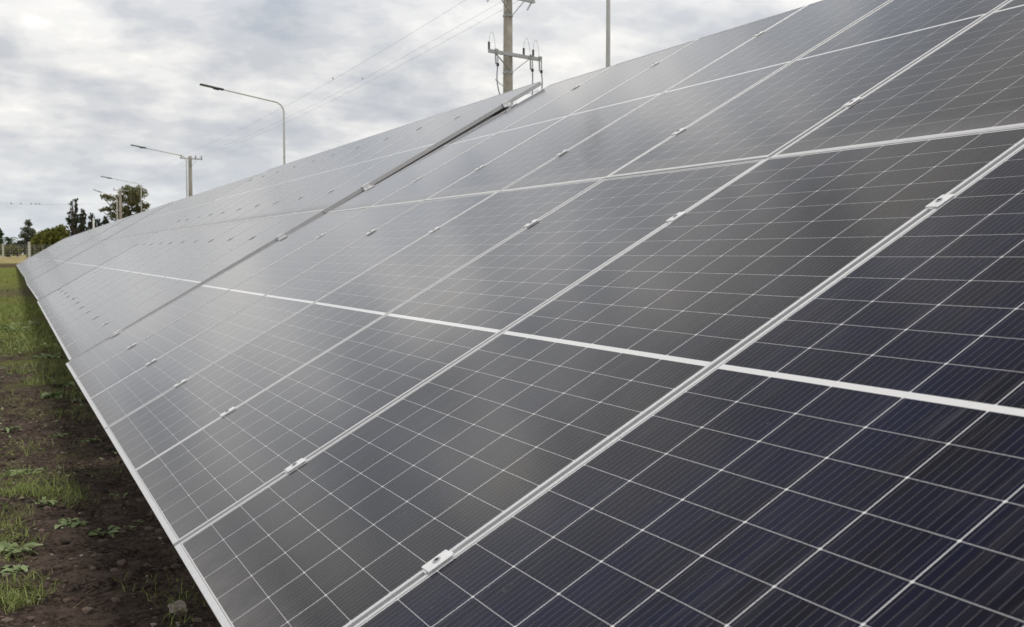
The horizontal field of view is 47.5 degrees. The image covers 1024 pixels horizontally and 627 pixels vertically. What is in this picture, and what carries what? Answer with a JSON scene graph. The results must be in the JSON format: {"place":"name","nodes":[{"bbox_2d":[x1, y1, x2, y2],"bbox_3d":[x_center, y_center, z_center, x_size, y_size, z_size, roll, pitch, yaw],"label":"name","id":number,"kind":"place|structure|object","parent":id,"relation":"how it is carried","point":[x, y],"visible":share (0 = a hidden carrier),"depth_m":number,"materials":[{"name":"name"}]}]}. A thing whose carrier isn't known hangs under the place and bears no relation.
{"place":"outdoors","nodes":[
{"label":"outdoors","id":0,"kind":"place"},
{"bbox_2d":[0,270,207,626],"bbox_3d":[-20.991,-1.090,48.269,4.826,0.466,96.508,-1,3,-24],"label":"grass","id":1,"kind":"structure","parent":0,"point":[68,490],"depth_m":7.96,"materials":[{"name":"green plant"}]},
{"bbox_2d":[0,254,221,626],"bbox_3d":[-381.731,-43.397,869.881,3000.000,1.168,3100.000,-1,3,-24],"label":"ground","id":2,"kind":"structure","parent":0,"point":[103,589],"depth_m":6.74,"materials":[{"name":"brown soil"}]},
{"bbox_2d":[0,228,4,243],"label":"tree","id":3,"kind":"object","parent":2,"relation":"on","point":[1,235],"visible":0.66,"depth_m":190.04,"materials":[{"name":"green plant"}]},
{"bbox_2d":[0,426,17,431],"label":"weed","id":4,"kind":"object","parent":2,"relation":"on","point":[9,428],"visible":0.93,"depth_m":10.24,"materials":[{"name":"green plant"}]},
{"bbox_2d":[1,236,17,256],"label":"palm tree","id":5,"kind":"object","parent":2,"relation":"on","point":[8,240],"visible":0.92,"depth_m":173.70,"materials":[{"name":"green plant"}]},
{"bbox_2d":[0,244,22,256],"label":"shrub","id":6,"kind":"object","parent":2,"relation":"on","point":[14,250],"visible":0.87,"depth_m":171.63,"materials":[{"name":"green plant"}]},
{"bbox_2d":[0,564,29,576],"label":"weed","id":7,"kind":"object","parent":2,"relation":"on","point":[16,568],"visible":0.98,"depth_m":5.65,"materials":[{"name":"green plant"}]},
{"bbox_2d":[5,240,25,254],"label":"shrub","id":8,"kind":"object","parent":2,"relation":"on","point":[20,242],"visible":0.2,"depth_m":179.47,"materials":[{"name":"green plant"}]},
{"bbox_2d":[1,325,30,331],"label":"weed","id":9,"kind":"object","parent":2,"relation":"on","point":[11,327],"visible":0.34,"depth_m":23.23,"materials":[{"name":"green plant"}]},
{"bbox_2d":[0,468,41,475],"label":"weed","id":10,"kind":"object","parent":2,"relation":"on","point":[13,472],"visible":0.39,"depth_m":8.26,"materials":[{"name":"green plant"}]},
{"bbox_2d":[0,540,42,559],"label":"weed","id":11,"kind":"object","parent":2,"relation":"on","point":[4,545],"visible":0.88,"depth_m":6.04,"materials":[{"name":"green plant"}]},
{"bbox_2d":[11,321,38,324],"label":"weed","id":12,"kind":"object","parent":2,"relation":"on","point":[31,323],"visible":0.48,"depth_m":25.34,"materials":[{"name":"green plant"}]},
{"bbox_2d":[18,219,35,251],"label":"feathery tree","id":13,"kind":"object","parent":2,"relation":"on","point":[28,234],"visible":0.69,"depth_m":177.75,"materials":[{"name":"green plant"}]},
{"bbox_2d":[28,242,30,257],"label":"fence post","id":14,"kind":"object","parent":2,"relation":"on","point":[29,250],"visible":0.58,"depth_m":140.59,"materials":[{"name":"white concrete"}]},
{"bbox_2d":[10,245,50,257],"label":"wire fence","id":15,"kind":"object","parent":2,"relation":"on","point":[26,249],"visible":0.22,"depth_m":140.92,"materials":[{"name":"metal"}]},
{"bbox_2d":[29,496,55,505],"bbox_3d":[-2.890,1.180,7.207,0.163,0.066,0.143,2,3,29],"label":"weed","id":16,"kind":"object","parent":2,"relation":"on","point":[50,501],"visible":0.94,"depth_m":7.19,"materials":[{"name":"green plant"}]},
{"bbox_2d":[33,352,62,358],"bbox_3d":[-6.918,0.681,17.432,0.501,0.176,0.450,0,3,0],"label":"weed","id":17,"kind":"object","parent":2,"relation":"on","point":[45,355],"visible":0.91,"depth_m":17.38,"materials":[{"name":"green plant"}]},
{"bbox_2d":[30,224,69,255],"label":"bushy tree","id":18,"kind":"object","parent":2,"relation":"on","point":[48,236],"visible":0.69,"depth_m":163.52,"materials":[{"name":"green plant"}]},
{"bbox_2d":[17,230,87,268],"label":"solar table","id":19,"kind":"object","parent":2,"relation":"on","point":[42,253],"visible":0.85,"depth_m":80.31,"materials":[{"name":"glass"}]},
{"bbox_2d":[40,391,68,398],"bbox_3d":[-4.990,0.904,12.721,0.312,0.117,0.329,-1,3,-24],"label":"weed","id":20,"kind":"object","parent":2,"relation":"on","point":[55,394],"visible":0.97,"depth_m":12.65,"materials":[{"name":"green plant"}]},
{"bbox_2d":[0,333,116,479],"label":"seedlings","id":21,"kind":"object","parent":2,"relation":"on","point":[24,338],"visible":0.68,"depth_m":13.92,"materials":[{"name":"green plant"}]},
{"bbox_2d":[47,432,69,436],"bbox_3d":[-3.899,1.071,10.009,0.178,0.083,0.122,1,3,10],"label":"weed","id":22,"kind":"object","parent":2,"relation":"on","point":[56,435],"visible":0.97,"depth_m":10.02,"materials":[{"name":"green plant"}]},
{"bbox_2d":[19,223,108,271],"bbox_3d":[-23.785,-2.894,61.207,3.886,3.331,16.147,-1,3,-23],"label":"solar table","id":23,"kind":"object","parent":2,"relation":"on","point":[53,251],"visible":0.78,"depth_m":59.89,"materials":[{"name":"glass"}]},
{"bbox_2d":[52,381,76,386],"bbox_3d":[-5.256,0.845,13.736,0.327,0.094,0.312,-1,3,-24],"label":"weed","id":24,"kind":"object","parent":2,"relation":"on","point":[69,383],"visible":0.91,"depth_m":13.72,"materials":[{"name":"green plant"}]},
{"bbox_2d":[58,518,78,523],"bbox_3d":[-2.624,1.240,6.882,0.179,0.051,0.127,-1,3,-24],"label":"weed","id":25,"kind":"object","parent":2,"relation":"on","point":[68,520],"visible":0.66,"depth_m":6.89,"materials":[{"name":"green plant"}]},
{"bbox_2d":[54,519,88,528],"bbox_3d":[-2.495,1.216,6.621,0.205,0.071,0.202,-1,3,-24],"label":"weed","id":26,"kind":"object","parent":2,"relation":"on","point":[75,524],"visible":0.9,"depth_m":6.62,"materials":[{"name":"green plant"}]},
{"bbox_2d":[65,198,84,236],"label":"conifer","id":27,"kind":"object","parent":2,"relation":"on","point":[73,221],"visible":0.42,"depth_m":174.83,"materials":[{"name":"green plant"}]},
{"bbox_2d":[69,397,82,402],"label":"weed","id":28,"kind":"object","parent":2,"relation":"on","point":[73,399],"visible":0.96,"depth_m":12.25,"materials":[{"name":"green plant"}]},
{"bbox_2d":[21,215,132,275],"bbox_3d":[-18.270,-2.264,48.389,3.886,3.343,11.583,-1,3,-23],"label":"solar table","id":29,"kind":"object","parent":2,"relation":"on","point":[69,248],"visible":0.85,"depth_m":47.13,"materials":[{"name":"glass"}]},
{"bbox_2d":[78,208,87,231],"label":"conifer","id":30,"kind":"object","parent":2,"relation":"on","point":[83,218],"visible":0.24,"depth_m":175.92,"materials":[{"name":"green plant"}]},
{"bbox_2d":[0,408,176,609],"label":"straw","id":31,"kind":"object","parent":2,"relation":"on","point":[86,516],"visible":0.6,"depth_m":6.90,"materials":[{"name":"beige plant"}]},
{"bbox_2d":[79,438,100,442],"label":"weed","id":32,"kind":"object","parent":2,"relation":"on","point":[88,440],"visible":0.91,"depth_m":9.59,"materials":[{"name":"green plant"}]},
{"bbox_2d":[86,212,96,229],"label":"conifer","id":33,"kind":"object","parent":2,"relation":"on","point":[90,224],"visible":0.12,"depth_m":181.85,"materials":[{"name":"green plant"}]},
{"bbox_2d":[24,202,171,282],"bbox_3d":[-13.606,-1.710,37.553,3.892,3.381,11.583,-1,3,-23],"label":"solar table","id":34,"kind":"object","parent":2,"relation":"on","point":[79,249],"visible":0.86,"depth_m":36.04,"materials":[{"name":"glass"}]},
{"bbox_2d":[95,218,101,227],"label":"conifer","id":35,"kind":"object","parent":2,"relation":"on","point":[98,223],"visible":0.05,"depth_m":183.94,"materials":[{"name":"green plant"}]},
{"bbox_2d":[0,412,208,626],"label":"pebbles","id":36,"kind":"object","parent":2,"relation":"on","point":[152,624],"visible":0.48,"depth_m":5.99,"materials":[{"name":"stone"}]},
{"bbox_2d":[88,525,120,537],"bbox_3d":[-2.280,1.220,6.495,0.195,0.055,0.184,0,3,-8],"label":"weed","id":37,"kind":"object","parent":2,"relation":"on","point":[112,533],"visible":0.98,"depth_m":6.47,"materials":[{"name":"green plant"}]},
{"bbox_2d":[93,189,117,219],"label":"street lamp","id":38,"kind":"object","parent":2,"relation":"on","point":[113,196],"visible":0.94,"depth_m":146.48,"materials":[{"name":"grey metal"}]},
{"bbox_2d":[101,215,109,224],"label":"conifer","id":39,"kind":"object","parent":2,"relation":"on","point":[105,220],"visible":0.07,"depth_m":183.91,"materials":[{"name":"green plant"}]},
{"bbox_2d":[0,398,213,626],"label":"soil clods","id":40,"kind":"object","parent":2,"relation":"on","point":[87,609],"visible":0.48,"depth_m":6.51,"materials":[{"name":"brown soil"}]},
{"bbox_2d":[114,188,128,219],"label":"utility pole","id":41,"kind":"object","parent":2,"relation":"on","point":[120,204],"visible":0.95,"depth_m":167.50,"materials":[{"name":"concrete"}]},
{"bbox_2d":[29,203,108,204],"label":"overhead wire","id":42,"kind":"object","parent":41,"relation":"attached to","point":[52,204],"visible":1,"depth_m":163.11,"materials":[{"name":"grey metal"}]},
{"bbox_2d":[101,176,141,211],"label":"street lamp","id":43,"kind":"object","parent":2,"relation":"on","point":[131,182],"visible":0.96,"depth_m":119.38,"materials":[{"name":"grey metal"}]},
{"bbox_2d":[98,185,150,220],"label":"tree","id":44,"kind":"object","parent":2,"relation":"on","point":[133,198],"visible":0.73,"depth_m":184.49,"materials":[{"name":"green plant"}]},
{"bbox_2d":[26,173,261,300],"bbox_3d":[-8.728,-1.126,26.180,3.891,3.384,12.817,-1,3,-23],"label":"solar table","id":45,"kind":"object","parent":2,"relation":"on","point":[80,264],"visible":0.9,"depth_m":24.27,"materials":[{"name":"glass"}]},
{"bbox_2d":[131,144,187,196],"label":"street lamp","id":46,"kind":"object","parent":2,"relation":"on","point":[170,153],"visible":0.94,"depth_m":85.38,"materials":[{"name":"grey metal"}]},
{"bbox_2d":[168,600,187,612],"bbox_3d":[-1.447,1.279,5.043,0.080,0.070,0.086,-1,3,-24],"label":"stone","id":47,"kind":"object","parent":2,"relation":"on","point":[178,604],"visible":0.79,"depth_m":5.02,"materials":[{"name":"grey stone"}]},
{"bbox_2d":[180,156,202,195],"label":"utility pole","id":48,"kind":"object","parent":2,"relation":"on","point":[189,158],"visible":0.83,"depth_m":108.51,"materials":[{"name":"concrete"}]},
{"bbox_2d":[199,83,284,164],"bbox_3d":[-12.662,-6.015,55.065,3.977,9.390,0.300,-1,3,-24],"label":"street lamp","id":49,"kind":"object","parent":2,"relation":"on","point":[218,88],"visible":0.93,"depth_m":55.34,"materials":[{"name":"grey metal"}]},
{"bbox_2d":[37,82,541,360],"bbox_3d":[-3.797,-0.555,14.704,3.878,3.391,11.663,-1,3,-23],"label":"solar table","id":50,"kind":"object","parent":2,"relation":"on","point":[119,293],"visible":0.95,"depth_m":11.69,"materials":[{"name":"glass"}]},
{"bbox_2d":[487,0,542,104],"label":"utility pole","id":51,"kind":"object","parent":2,"relation":"on","point":[507,53],"visible":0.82,"depth_m":42.49,"materials":[{"name":"concrete"}]},
{"bbox_2d":[181,0,464,154],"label":"overhead wire","id":52,"kind":"object","parent":51,"relation":"attached to","point":[352,68],"visible":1,"depth_m":56.24,"materials":[{"name":"grey metal"}]},
{"bbox_2d":[210,0,503,150],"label":"overhead wire","id":53,"kind":"object","parent":51,"relation":"attached to","point":[384,67],"visible":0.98,"depth_m":55.27,"materials":[{"name":"grey metal"}]},
{"bbox_2d":[223,2,515,148],"bbox_3d":[-14.174,-13.141,76.110,0.009,0.823,72.518,-1,3,-24],"label":"overhead wire","id":54,"kind":"object","parent":51,"relation":"attached to","point":[392,69],"visible":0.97,"depth_m":57.07,"materials":[{"name":"grey metal"}]},
{"bbox_2d":[66,0,1023,626],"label":"solar table","id":55,"kind":"object","parent":2,"relation":"on","point":[720,328],"visible":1,"depth_m":2.92,"materials":[{"name":"glass"}]},
{"bbox_2d":[606,0,609,66],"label":"street lamp","id":56,"kind":"object","parent":2,"relation":"on","point":[607,33],"depth_m":26.31,"materials":[{"name":"grey metal"}]},
{"bbox_2d":[0,0,820,253],"label":"sky","id":57,"kind":"structure","parent":0,"point":[82,82],"materials":[{"name":"grey"}]}
]}

